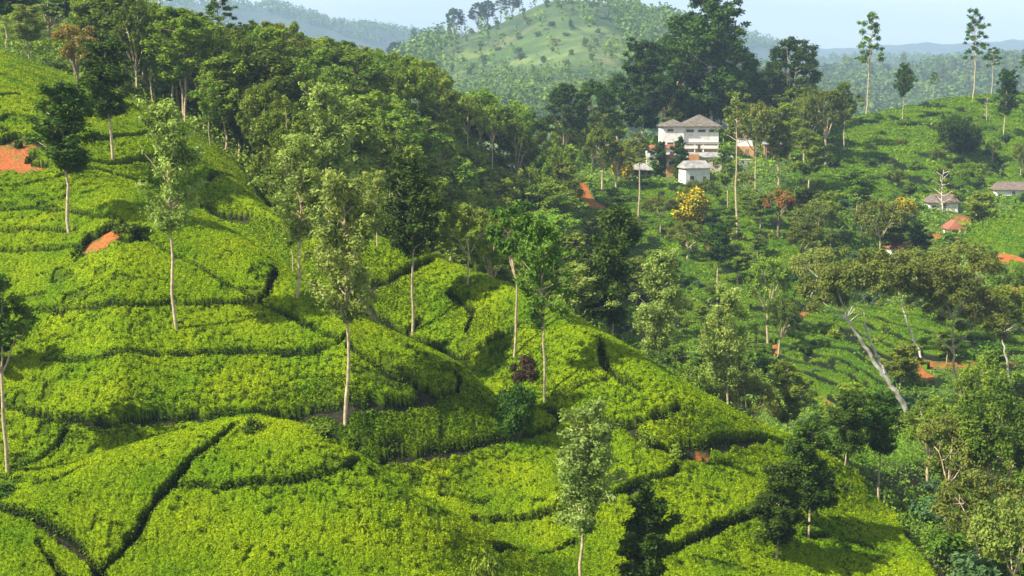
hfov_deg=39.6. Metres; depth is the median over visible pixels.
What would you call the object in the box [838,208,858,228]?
shrub
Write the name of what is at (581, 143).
forest tree
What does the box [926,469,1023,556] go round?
olive tree
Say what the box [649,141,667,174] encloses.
bushy tree
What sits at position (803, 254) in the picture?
forest tree
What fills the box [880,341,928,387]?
crop tree
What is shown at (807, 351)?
shrub
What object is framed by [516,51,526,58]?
shrub
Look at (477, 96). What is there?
forest tree
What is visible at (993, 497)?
shrub
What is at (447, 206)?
crop tree
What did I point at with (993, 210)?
shrub
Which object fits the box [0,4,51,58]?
silver oak
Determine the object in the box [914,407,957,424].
shrub
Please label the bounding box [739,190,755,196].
forest tree
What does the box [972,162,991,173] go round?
shrub
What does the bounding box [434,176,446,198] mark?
loose tree
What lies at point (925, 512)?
shrub
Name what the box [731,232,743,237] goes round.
shrub
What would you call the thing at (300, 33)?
forest tree
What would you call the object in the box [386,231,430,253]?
forest tree
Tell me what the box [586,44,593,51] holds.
shrub
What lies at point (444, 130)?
forest tree
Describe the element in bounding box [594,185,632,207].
loose tree
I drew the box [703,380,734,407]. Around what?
forest tree
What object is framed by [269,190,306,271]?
loose tree
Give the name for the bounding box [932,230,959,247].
shrub
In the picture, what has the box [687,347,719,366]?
shrub
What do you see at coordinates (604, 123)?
forest tree
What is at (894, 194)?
shrub
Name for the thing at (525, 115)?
forest tree
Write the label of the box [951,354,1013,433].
forest tree
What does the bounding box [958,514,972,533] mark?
shrub
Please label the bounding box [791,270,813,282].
shrub
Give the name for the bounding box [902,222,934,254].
bushy tree
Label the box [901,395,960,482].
forest tree
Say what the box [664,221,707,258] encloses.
forest tree
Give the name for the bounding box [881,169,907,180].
shrub
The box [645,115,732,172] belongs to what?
multi-storey house
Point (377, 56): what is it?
forest tree
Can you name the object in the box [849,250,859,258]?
shrub
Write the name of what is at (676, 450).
shrub
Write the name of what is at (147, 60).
crop tree
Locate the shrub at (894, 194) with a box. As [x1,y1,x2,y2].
[888,191,902,200]
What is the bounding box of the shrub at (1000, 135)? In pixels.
[995,131,1012,139]
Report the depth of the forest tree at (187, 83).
229.75 m
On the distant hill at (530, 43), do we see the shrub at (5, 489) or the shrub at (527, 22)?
the shrub at (527, 22)
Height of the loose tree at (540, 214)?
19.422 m
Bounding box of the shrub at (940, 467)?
[929,455,952,471]
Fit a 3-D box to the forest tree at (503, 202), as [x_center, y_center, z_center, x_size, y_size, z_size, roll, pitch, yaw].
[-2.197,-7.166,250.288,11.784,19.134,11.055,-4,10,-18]
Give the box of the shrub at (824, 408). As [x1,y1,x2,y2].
[817,405,829,415]
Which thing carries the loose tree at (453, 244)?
on the hillside
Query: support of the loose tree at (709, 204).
on the hillside
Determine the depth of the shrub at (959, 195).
341.83 m
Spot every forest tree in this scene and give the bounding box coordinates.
[68,0,80,21]
[75,0,92,28]
[102,4,130,85]
[108,0,159,99]
[155,67,178,107]
[175,17,241,129]
[186,10,213,102]
[202,18,221,50]
[217,32,270,148]
[235,80,286,135]
[244,95,324,196]
[263,122,321,196]
[265,169,309,208]
[268,23,310,58]
[268,72,323,120]
[284,20,306,55]
[290,58,333,114]
[299,165,359,228]
[304,36,332,57]
[309,68,355,99]
[333,203,393,238]
[342,44,359,54]
[365,48,391,65]
[366,118,406,172]
[367,90,411,128]
[369,48,390,55]
[371,66,411,110]
[381,52,407,87]
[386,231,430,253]
[393,56,439,112]
[395,186,433,246]
[408,59,439,111]
[410,108,428,142]
[426,61,447,106]
[426,117,459,174]
[428,209,473,269]
[438,154,479,186]
[445,185,492,212]
[448,200,481,209]
[448,202,462,211]
[457,95,479,148]
[458,92,468,130]
[460,89,480,141]
[461,216,514,276]
[466,96,495,147]
[466,97,498,148]
[475,173,513,201]
[477,103,506,168]
[484,193,527,218]
[495,119,537,176]
[497,102,536,139]
[504,258,521,277]
[508,165,553,209]
[512,179,549,212]
[518,153,543,171]
[523,153,557,183]
[524,131,569,157]
[527,175,551,185]
[529,109,549,148]
[531,138,572,179]
[555,131,577,148]
[558,245,579,264]
[574,127,607,165]
[581,125,619,188]
[586,117,614,159]
[599,135,635,186]
[628,310,658,348]
[649,252,681,274]
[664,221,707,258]
[675,356,722,399]
[687,92,720,118]
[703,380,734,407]
[720,100,730,132]
[728,329,742,344]
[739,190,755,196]
[742,253,793,343]
[761,82,779,108]
[762,293,803,356]
[785,221,825,253]
[791,127,815,146]
[792,252,813,270]
[796,276,817,286]
[802,87,848,165]
[848,214,875,240]
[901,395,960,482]
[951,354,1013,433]
[955,374,1023,503]
[985,136,1001,160]
[986,263,1023,290]
[1010,141,1023,174]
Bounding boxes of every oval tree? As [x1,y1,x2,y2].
[740,457,812,558]
[779,416,855,537]
[824,388,872,465]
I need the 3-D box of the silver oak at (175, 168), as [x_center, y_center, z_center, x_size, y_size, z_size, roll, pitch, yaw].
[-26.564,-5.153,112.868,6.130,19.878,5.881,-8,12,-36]
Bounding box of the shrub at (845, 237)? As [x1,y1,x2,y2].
[828,228,856,244]
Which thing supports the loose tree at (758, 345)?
on the hillside
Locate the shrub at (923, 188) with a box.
[916,182,928,193]
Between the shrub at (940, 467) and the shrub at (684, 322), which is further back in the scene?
the shrub at (684, 322)
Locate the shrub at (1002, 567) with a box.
[967,533,1023,575]
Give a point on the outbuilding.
(691, 170)
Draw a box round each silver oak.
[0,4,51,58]
[135,98,206,328]
[247,132,344,297]
[268,56,303,84]
[297,82,374,223]
[298,167,392,426]
[359,170,394,246]
[511,252,562,284]
[543,264,621,320]
[552,396,629,575]
[628,247,698,362]
[695,282,764,404]
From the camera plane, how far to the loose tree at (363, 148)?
202.41 m
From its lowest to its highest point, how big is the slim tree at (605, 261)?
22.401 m
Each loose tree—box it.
[127,3,158,103]
[139,13,216,123]
[141,6,219,120]
[187,14,238,124]
[189,70,225,145]
[249,26,270,48]
[250,25,310,68]
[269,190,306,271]
[288,110,316,135]
[295,46,352,85]
[317,58,350,84]
[325,139,376,174]
[335,53,383,104]
[338,40,356,53]
[353,93,373,111]
[356,174,401,232]
[357,89,423,155]
[371,108,427,157]
[404,115,453,160]
[421,231,450,254]
[426,97,463,142]
[427,61,446,116]
[430,211,479,260]
[432,251,466,265]
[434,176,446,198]
[438,156,485,189]
[453,91,468,107]
[471,257,516,282]
[485,105,521,156]
[500,258,599,319]
[506,126,535,170]
[512,216,575,401]
[516,208,567,232]
[519,225,580,300]
[525,180,588,224]
[542,156,594,211]
[546,213,583,235]
[548,212,584,241]
[585,311,604,327]
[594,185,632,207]
[628,216,652,247]
[637,336,692,371]
[663,343,698,376]
[688,339,716,367]
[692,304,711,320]
[702,282,717,301]
[704,196,717,213]
[708,145,743,207]
[719,244,758,284]
[721,215,744,239]
[739,193,776,228]
[742,343,768,368]
[749,234,770,254]
[755,101,811,186]
[760,358,817,431]
[787,128,835,187]
[813,189,846,246]
[819,381,874,430]
[824,234,841,249]
[830,81,864,149]
[834,166,882,230]
[841,195,871,210]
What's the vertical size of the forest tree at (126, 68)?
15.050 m
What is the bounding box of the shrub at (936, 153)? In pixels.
[929,148,948,158]
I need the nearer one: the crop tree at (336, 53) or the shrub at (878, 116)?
the crop tree at (336, 53)
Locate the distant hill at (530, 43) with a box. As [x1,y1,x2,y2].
[413,0,1021,165]
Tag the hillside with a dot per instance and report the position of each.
(12, 158)
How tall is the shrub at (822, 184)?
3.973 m
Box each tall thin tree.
[621,131,655,216]
[714,89,758,233]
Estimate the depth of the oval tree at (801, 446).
109.84 m
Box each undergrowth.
[0,0,592,316]
[571,118,1023,575]
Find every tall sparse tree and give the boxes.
[204,0,241,28]
[237,19,256,30]
[409,28,417,39]
[434,26,442,34]
[456,9,465,36]
[493,0,508,23]
[854,11,885,114]
[928,72,938,91]
[962,8,990,98]
[984,47,1004,93]
[1015,54,1023,92]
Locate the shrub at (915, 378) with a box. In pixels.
[907,373,925,385]
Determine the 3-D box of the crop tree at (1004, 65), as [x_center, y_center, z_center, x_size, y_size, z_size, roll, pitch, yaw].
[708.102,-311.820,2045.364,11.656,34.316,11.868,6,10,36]
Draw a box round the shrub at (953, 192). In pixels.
[936,187,957,197]
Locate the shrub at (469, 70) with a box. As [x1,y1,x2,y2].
[463,65,472,73]
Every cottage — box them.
[882,240,914,255]
[922,194,960,211]
[940,219,965,234]
[989,182,1023,195]
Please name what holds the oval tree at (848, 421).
on the hillside
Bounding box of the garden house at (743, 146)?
[737,135,753,156]
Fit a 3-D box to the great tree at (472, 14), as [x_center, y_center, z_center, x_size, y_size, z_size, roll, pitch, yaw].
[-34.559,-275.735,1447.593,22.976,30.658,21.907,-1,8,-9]
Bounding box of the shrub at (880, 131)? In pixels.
[876,128,885,134]
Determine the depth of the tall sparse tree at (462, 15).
1447.78 m
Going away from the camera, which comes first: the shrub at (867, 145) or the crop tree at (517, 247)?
the crop tree at (517, 247)
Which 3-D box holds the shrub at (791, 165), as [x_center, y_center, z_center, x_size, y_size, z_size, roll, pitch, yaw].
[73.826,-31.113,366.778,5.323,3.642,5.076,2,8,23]
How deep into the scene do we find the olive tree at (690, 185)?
320.61 m
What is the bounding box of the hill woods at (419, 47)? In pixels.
[385,0,874,139]
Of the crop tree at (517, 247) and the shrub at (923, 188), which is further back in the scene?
the shrub at (923, 188)
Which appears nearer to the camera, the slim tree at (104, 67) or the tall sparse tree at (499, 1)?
the slim tree at (104, 67)
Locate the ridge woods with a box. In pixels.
[147,0,1014,65]
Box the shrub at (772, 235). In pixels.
[767,231,776,239]
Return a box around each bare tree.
[925,168,956,210]
[983,96,990,120]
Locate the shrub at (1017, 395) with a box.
[1010,391,1023,400]
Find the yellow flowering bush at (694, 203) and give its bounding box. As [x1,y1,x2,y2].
[670,186,708,222]
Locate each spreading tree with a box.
[787,245,852,298]
[794,246,923,412]
[866,236,994,357]
[889,248,1012,395]
[972,282,1023,383]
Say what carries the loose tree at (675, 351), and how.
on the hillside
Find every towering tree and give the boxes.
[618,37,672,142]
[651,7,719,119]
[668,0,762,121]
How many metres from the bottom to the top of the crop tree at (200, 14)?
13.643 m
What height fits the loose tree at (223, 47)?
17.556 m
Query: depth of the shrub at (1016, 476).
137.59 m
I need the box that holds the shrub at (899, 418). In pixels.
[883,410,911,437]
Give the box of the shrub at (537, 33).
[533,31,541,35]
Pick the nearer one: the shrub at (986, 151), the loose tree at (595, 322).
the loose tree at (595, 322)
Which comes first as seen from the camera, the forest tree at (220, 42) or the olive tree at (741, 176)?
the forest tree at (220, 42)
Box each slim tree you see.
[0,0,44,44]
[20,79,104,232]
[74,37,144,159]
[373,148,455,335]
[574,203,655,335]
[699,222,733,284]
[860,389,901,498]
[892,62,917,118]
[993,68,1019,141]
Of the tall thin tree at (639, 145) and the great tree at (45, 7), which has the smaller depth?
the great tree at (45, 7)
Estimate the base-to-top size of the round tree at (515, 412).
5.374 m
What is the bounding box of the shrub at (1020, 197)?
[1016,191,1023,202]
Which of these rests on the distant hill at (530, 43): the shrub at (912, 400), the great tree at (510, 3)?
the great tree at (510, 3)
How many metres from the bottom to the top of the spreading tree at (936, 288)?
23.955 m
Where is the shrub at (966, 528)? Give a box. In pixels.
[960,517,1023,551]
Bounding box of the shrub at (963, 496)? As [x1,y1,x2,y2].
[941,492,972,515]
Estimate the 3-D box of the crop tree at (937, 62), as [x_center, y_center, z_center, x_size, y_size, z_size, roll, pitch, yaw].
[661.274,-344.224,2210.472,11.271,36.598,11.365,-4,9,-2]
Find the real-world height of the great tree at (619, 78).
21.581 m
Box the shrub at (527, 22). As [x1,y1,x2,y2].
[525,17,531,24]
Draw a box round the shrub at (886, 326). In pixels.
[878,324,891,331]
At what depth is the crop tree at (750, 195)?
318.07 m
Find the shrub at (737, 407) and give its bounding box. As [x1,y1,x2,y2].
[732,402,747,412]
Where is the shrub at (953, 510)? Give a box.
[941,505,964,525]
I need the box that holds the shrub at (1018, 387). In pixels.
[1011,380,1023,395]
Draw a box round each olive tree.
[438,202,497,284]
[640,195,679,232]
[647,294,694,335]
[684,178,722,197]
[718,371,783,419]
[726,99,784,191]
[732,172,754,186]
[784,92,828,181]
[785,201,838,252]
[803,197,826,226]
[850,197,912,247]
[916,413,993,525]
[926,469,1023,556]
[962,493,1023,575]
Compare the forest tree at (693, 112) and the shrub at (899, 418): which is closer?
the shrub at (899, 418)
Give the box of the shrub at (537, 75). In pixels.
[531,70,541,79]
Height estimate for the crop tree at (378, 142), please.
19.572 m
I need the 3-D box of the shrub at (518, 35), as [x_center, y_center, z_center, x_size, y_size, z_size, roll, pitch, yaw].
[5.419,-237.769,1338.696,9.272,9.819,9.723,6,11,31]
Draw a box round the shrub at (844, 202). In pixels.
[836,196,852,209]
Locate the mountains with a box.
[149,2,1023,67]
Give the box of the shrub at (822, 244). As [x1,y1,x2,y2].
[815,240,827,248]
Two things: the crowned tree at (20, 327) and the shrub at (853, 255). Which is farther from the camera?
the shrub at (853, 255)
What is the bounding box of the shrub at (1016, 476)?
[1001,469,1023,490]
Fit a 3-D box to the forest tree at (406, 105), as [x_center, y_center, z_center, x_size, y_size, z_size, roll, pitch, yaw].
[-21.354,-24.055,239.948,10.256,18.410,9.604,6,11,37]
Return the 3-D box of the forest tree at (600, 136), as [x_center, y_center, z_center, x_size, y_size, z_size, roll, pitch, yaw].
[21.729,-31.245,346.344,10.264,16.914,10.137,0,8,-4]
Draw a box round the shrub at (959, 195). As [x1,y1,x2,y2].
[955,191,964,200]
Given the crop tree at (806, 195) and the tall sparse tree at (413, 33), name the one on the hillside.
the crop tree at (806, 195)
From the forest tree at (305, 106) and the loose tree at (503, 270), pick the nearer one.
the loose tree at (503, 270)
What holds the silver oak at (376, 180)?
on the hillside
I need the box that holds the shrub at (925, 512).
[903,495,944,530]
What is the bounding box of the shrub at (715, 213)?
[710,211,718,217]
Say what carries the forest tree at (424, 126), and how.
on the hillside
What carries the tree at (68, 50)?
on the hillside
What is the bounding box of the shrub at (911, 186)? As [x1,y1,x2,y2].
[903,180,918,192]
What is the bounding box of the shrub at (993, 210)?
[986,207,999,218]
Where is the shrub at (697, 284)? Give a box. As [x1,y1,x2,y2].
[692,280,705,287]
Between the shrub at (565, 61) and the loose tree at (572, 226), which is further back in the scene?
the shrub at (565, 61)
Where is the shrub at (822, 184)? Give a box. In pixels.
[810,177,826,189]
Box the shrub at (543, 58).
[540,56,546,62]
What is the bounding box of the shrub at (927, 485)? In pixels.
[918,477,943,495]
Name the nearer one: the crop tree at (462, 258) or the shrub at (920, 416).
the shrub at (920, 416)
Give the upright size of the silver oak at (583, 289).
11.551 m
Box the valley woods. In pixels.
[719,37,1023,128]
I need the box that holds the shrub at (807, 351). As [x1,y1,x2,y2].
[804,347,815,353]
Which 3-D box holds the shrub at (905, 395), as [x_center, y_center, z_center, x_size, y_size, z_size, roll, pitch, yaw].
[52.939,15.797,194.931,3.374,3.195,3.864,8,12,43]
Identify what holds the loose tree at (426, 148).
on the hillside
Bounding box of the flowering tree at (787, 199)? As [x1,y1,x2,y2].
[762,188,798,236]
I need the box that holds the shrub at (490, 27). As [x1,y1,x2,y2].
[483,23,491,29]
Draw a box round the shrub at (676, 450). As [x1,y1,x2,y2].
[667,443,684,458]
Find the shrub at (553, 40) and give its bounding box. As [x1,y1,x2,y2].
[550,37,561,45]
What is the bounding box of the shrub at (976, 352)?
[967,340,1009,367]
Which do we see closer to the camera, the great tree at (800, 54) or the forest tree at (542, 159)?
the forest tree at (542, 159)
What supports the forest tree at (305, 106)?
on the hillside
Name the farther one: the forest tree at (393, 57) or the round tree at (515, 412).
the forest tree at (393, 57)
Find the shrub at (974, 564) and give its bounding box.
[948,544,1002,575]
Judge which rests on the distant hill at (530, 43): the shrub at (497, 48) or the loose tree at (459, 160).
the shrub at (497, 48)
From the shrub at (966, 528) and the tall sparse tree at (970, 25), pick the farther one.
the tall sparse tree at (970, 25)
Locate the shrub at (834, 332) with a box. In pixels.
[825,325,840,338]
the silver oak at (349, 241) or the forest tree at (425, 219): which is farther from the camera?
the forest tree at (425, 219)
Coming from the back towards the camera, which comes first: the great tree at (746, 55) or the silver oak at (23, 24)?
the great tree at (746, 55)
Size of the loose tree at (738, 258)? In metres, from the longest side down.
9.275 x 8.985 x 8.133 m
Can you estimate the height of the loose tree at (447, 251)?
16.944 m
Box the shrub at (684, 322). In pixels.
[679,318,694,325]
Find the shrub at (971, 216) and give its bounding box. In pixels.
[966,211,988,223]
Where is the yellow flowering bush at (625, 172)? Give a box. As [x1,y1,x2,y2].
[610,152,633,179]
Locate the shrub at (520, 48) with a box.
[513,46,522,52]
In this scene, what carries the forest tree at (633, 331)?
on the hillside
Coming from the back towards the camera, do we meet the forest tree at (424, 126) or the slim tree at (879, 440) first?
the forest tree at (424, 126)
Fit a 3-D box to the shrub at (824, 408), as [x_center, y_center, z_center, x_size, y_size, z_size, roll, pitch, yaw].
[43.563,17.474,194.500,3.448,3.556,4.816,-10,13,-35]
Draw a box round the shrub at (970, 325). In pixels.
[956,318,972,329]
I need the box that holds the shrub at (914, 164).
[906,159,925,169]
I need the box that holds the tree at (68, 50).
[50,23,98,89]
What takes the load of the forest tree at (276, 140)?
on the hillside
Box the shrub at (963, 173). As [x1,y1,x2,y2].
[953,169,969,180]
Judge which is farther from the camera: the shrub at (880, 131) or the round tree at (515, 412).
the shrub at (880, 131)
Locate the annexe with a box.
[664,154,675,176]
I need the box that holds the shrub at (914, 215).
[906,213,916,222]
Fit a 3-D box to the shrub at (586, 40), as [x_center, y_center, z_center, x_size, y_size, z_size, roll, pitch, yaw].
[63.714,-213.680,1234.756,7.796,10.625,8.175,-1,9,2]
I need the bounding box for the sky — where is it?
[158,0,1023,48]
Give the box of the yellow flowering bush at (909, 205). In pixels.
[894,197,919,219]
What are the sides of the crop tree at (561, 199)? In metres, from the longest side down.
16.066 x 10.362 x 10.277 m
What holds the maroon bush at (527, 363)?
on the hillside
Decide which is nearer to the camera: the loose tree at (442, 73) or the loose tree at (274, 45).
the loose tree at (274, 45)
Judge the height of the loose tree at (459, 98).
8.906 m
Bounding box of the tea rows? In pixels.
[574,92,1023,410]
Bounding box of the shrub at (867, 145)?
[862,141,876,150]
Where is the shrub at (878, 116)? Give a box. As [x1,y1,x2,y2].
[872,113,883,120]
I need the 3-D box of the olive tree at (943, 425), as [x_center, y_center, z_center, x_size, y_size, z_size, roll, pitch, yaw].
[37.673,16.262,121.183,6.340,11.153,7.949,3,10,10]
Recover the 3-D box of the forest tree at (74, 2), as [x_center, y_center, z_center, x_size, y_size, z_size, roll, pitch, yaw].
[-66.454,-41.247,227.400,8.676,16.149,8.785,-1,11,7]
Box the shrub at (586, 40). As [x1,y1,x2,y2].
[581,37,588,46]
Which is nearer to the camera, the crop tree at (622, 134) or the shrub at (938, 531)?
the shrub at (938, 531)
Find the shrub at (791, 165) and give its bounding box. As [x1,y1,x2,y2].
[788,160,797,170]
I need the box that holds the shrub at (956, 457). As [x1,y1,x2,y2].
[946,447,964,464]
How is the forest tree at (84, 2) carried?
on the hillside
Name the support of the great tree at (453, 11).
on the distant hill at (530, 43)
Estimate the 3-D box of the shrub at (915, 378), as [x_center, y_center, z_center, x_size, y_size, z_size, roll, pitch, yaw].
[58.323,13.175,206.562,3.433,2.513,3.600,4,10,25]
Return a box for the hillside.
[0,2,1023,575]
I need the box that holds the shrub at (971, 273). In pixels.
[957,263,980,278]
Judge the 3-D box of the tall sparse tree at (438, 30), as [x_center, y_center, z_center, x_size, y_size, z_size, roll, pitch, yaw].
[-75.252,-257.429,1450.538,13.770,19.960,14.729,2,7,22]
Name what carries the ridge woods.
on the mountains
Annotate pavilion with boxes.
[631,163,652,176]
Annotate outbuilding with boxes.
[677,160,711,183]
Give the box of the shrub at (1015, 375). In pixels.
[1009,370,1023,383]
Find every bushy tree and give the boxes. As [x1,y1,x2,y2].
[0,300,17,366]
[611,476,684,575]
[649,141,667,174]
[669,135,689,178]
[803,415,837,441]
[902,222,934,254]
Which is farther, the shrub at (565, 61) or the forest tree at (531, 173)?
the shrub at (565, 61)
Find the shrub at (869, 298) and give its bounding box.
[859,291,879,303]
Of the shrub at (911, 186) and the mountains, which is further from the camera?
the mountains
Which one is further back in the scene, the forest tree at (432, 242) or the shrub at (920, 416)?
the forest tree at (432, 242)
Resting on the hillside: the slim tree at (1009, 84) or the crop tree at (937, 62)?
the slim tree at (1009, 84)
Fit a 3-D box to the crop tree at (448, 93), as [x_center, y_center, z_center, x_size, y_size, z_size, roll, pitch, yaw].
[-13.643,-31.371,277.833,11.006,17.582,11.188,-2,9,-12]
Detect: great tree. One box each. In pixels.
[15,0,71,38]
[386,41,402,53]
[445,8,464,39]
[467,2,489,30]
[479,0,494,29]
[503,0,520,16]
[543,81,589,145]
[578,78,619,159]
[595,73,638,140]
[645,35,693,118]
[706,38,760,134]
[729,79,769,123]
[748,65,788,134]
[765,35,823,132]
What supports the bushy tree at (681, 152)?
on the hillside
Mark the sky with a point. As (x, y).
(828, 24)
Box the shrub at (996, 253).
[990,250,999,259]
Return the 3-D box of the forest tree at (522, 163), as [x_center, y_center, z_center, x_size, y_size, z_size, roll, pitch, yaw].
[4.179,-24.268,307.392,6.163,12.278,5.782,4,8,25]
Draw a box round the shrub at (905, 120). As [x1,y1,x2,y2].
[896,115,912,125]
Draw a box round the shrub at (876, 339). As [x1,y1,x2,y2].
[871,335,882,342]
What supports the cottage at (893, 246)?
on the hillside
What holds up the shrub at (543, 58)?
on the distant hill at (530, 43)
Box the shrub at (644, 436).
[636,430,659,452]
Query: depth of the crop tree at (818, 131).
383.13 m
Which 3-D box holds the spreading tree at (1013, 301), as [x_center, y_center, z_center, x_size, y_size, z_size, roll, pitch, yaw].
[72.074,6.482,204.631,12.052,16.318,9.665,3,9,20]
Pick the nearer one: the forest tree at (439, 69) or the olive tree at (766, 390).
the olive tree at (766, 390)
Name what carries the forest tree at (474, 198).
on the hillside
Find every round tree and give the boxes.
[493,380,539,440]
[934,117,966,151]
[945,114,971,142]
[955,122,983,155]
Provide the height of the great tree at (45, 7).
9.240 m
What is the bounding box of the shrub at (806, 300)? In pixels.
[799,298,811,304]
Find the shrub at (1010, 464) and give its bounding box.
[994,459,1023,477]
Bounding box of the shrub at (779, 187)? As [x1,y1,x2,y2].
[772,184,792,194]
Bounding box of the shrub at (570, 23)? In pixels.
[568,18,573,27]
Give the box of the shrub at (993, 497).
[989,488,1005,502]
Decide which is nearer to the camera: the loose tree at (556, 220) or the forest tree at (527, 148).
the loose tree at (556, 220)
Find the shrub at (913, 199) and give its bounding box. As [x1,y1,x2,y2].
[904,194,919,205]
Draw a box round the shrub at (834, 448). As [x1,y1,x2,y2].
[821,428,867,462]
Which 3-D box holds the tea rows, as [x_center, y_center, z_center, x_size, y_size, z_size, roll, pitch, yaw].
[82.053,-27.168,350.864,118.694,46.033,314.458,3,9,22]
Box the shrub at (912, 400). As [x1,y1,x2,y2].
[904,393,932,408]
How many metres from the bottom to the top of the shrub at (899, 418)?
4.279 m
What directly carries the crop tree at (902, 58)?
on the distant hill at (530, 43)
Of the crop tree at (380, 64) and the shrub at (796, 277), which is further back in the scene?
the shrub at (796, 277)
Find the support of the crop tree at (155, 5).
on the hillside
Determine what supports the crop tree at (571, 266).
on the hillside
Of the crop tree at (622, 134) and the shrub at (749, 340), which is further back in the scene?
the crop tree at (622, 134)
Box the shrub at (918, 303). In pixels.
[913,300,925,308]
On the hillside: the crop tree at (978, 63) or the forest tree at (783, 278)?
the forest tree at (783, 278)
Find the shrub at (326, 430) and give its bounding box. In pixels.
[303,418,343,442]
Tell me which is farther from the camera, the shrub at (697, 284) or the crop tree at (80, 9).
the shrub at (697, 284)
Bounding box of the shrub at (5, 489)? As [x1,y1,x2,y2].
[0,479,20,499]
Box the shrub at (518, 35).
[514,30,522,38]
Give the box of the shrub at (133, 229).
[112,220,151,240]
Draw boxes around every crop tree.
[65,0,103,59]
[83,0,145,75]
[127,0,163,88]
[136,7,196,105]
[185,51,249,152]
[188,9,209,84]
[215,24,255,80]
[216,43,315,136]
[224,68,250,157]
[245,129,290,195]
[246,23,259,32]
[258,21,291,47]
[307,43,354,73]
[310,109,385,192]
[317,35,346,58]
[319,85,382,151]
[339,80,372,104]
[341,57,384,88]
[347,103,391,150]
[351,45,372,54]
[359,148,407,196]
[371,58,405,110]
[385,53,409,85]
[386,143,451,209]
[397,56,416,99]
[401,54,427,99]
[417,83,470,141]
[417,115,431,134]
[421,154,455,202]
[430,240,478,271]
[434,72,460,107]
[436,157,494,208]
[438,202,456,212]
[456,143,498,180]
[461,88,501,143]
[475,99,498,144]
[477,176,518,215]
[479,156,496,179]
[488,99,540,167]
[492,236,523,251]
[496,167,516,179]
[507,216,518,231]
[536,190,576,210]
[549,120,582,148]
[551,143,582,173]
[559,230,591,282]
[561,260,587,319]
[570,215,611,247]
[595,106,624,136]
[615,121,628,141]
[617,255,647,302]
[656,99,690,122]
[717,358,762,388]
[737,192,757,213]
[739,93,770,128]
[770,84,821,145]
[790,97,836,137]
[791,188,825,219]
[841,55,846,65]
[844,56,853,69]
[861,212,913,244]
[866,61,874,69]
[866,68,875,77]
[880,71,891,83]
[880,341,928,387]
[882,62,891,70]
[898,52,906,65]
[927,329,963,362]
[934,55,940,70]
[944,72,954,83]
[950,58,956,72]
[962,191,994,219]
[963,73,970,87]
[973,61,981,71]
[976,349,1012,375]
[1001,59,1008,69]
[1007,57,1016,66]
[1009,64,1018,74]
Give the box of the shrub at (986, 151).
[983,147,992,154]
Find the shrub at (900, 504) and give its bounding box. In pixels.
[894,500,910,515]
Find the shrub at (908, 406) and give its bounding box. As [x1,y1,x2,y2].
[893,402,922,417]
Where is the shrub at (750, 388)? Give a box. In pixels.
[743,373,766,394]
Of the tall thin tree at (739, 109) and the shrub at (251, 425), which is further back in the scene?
the tall thin tree at (739, 109)
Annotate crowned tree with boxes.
[0,272,40,472]
[483,199,540,356]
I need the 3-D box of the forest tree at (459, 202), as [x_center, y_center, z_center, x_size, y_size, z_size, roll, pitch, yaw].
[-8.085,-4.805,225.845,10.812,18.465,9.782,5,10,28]
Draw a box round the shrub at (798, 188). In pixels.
[790,185,802,195]
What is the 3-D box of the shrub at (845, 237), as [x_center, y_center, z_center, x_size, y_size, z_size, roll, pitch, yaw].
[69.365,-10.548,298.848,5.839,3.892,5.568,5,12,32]
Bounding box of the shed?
[762,141,789,162]
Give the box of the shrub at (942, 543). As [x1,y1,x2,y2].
[925,530,968,560]
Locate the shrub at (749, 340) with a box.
[736,332,762,351]
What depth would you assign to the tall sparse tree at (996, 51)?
464.38 m
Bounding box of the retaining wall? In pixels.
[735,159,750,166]
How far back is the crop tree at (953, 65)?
2170.10 m
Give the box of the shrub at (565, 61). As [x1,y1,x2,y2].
[562,59,569,66]
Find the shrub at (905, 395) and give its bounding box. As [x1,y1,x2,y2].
[896,392,908,405]
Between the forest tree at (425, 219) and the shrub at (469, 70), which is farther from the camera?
the shrub at (469, 70)
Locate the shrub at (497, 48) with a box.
[492,46,502,50]
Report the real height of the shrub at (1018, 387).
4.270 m
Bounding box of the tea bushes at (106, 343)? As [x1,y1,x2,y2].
[0,47,937,575]
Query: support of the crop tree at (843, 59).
on the distant hill at (530, 43)
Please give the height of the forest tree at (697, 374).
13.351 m
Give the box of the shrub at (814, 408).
[807,401,824,418]
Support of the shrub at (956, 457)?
on the hillside
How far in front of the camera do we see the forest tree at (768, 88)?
419.16 m
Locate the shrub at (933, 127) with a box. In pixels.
[930,122,937,130]
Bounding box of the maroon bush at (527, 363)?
[507,352,537,383]
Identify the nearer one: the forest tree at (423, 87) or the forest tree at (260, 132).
the forest tree at (260, 132)
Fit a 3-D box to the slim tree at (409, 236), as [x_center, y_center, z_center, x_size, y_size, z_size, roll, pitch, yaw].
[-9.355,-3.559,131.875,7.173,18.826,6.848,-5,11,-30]
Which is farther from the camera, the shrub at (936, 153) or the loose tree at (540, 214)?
the shrub at (936, 153)
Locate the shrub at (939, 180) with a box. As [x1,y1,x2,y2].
[934,177,946,183]
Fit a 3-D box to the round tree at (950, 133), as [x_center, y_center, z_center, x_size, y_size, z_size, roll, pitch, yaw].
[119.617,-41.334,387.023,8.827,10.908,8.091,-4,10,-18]
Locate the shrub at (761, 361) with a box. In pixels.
[744,349,773,371]
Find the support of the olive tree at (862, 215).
on the hillside
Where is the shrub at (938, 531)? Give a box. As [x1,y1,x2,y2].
[926,525,948,540]
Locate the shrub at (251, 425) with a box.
[240,415,266,434]
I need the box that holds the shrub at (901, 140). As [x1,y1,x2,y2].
[895,137,907,143]

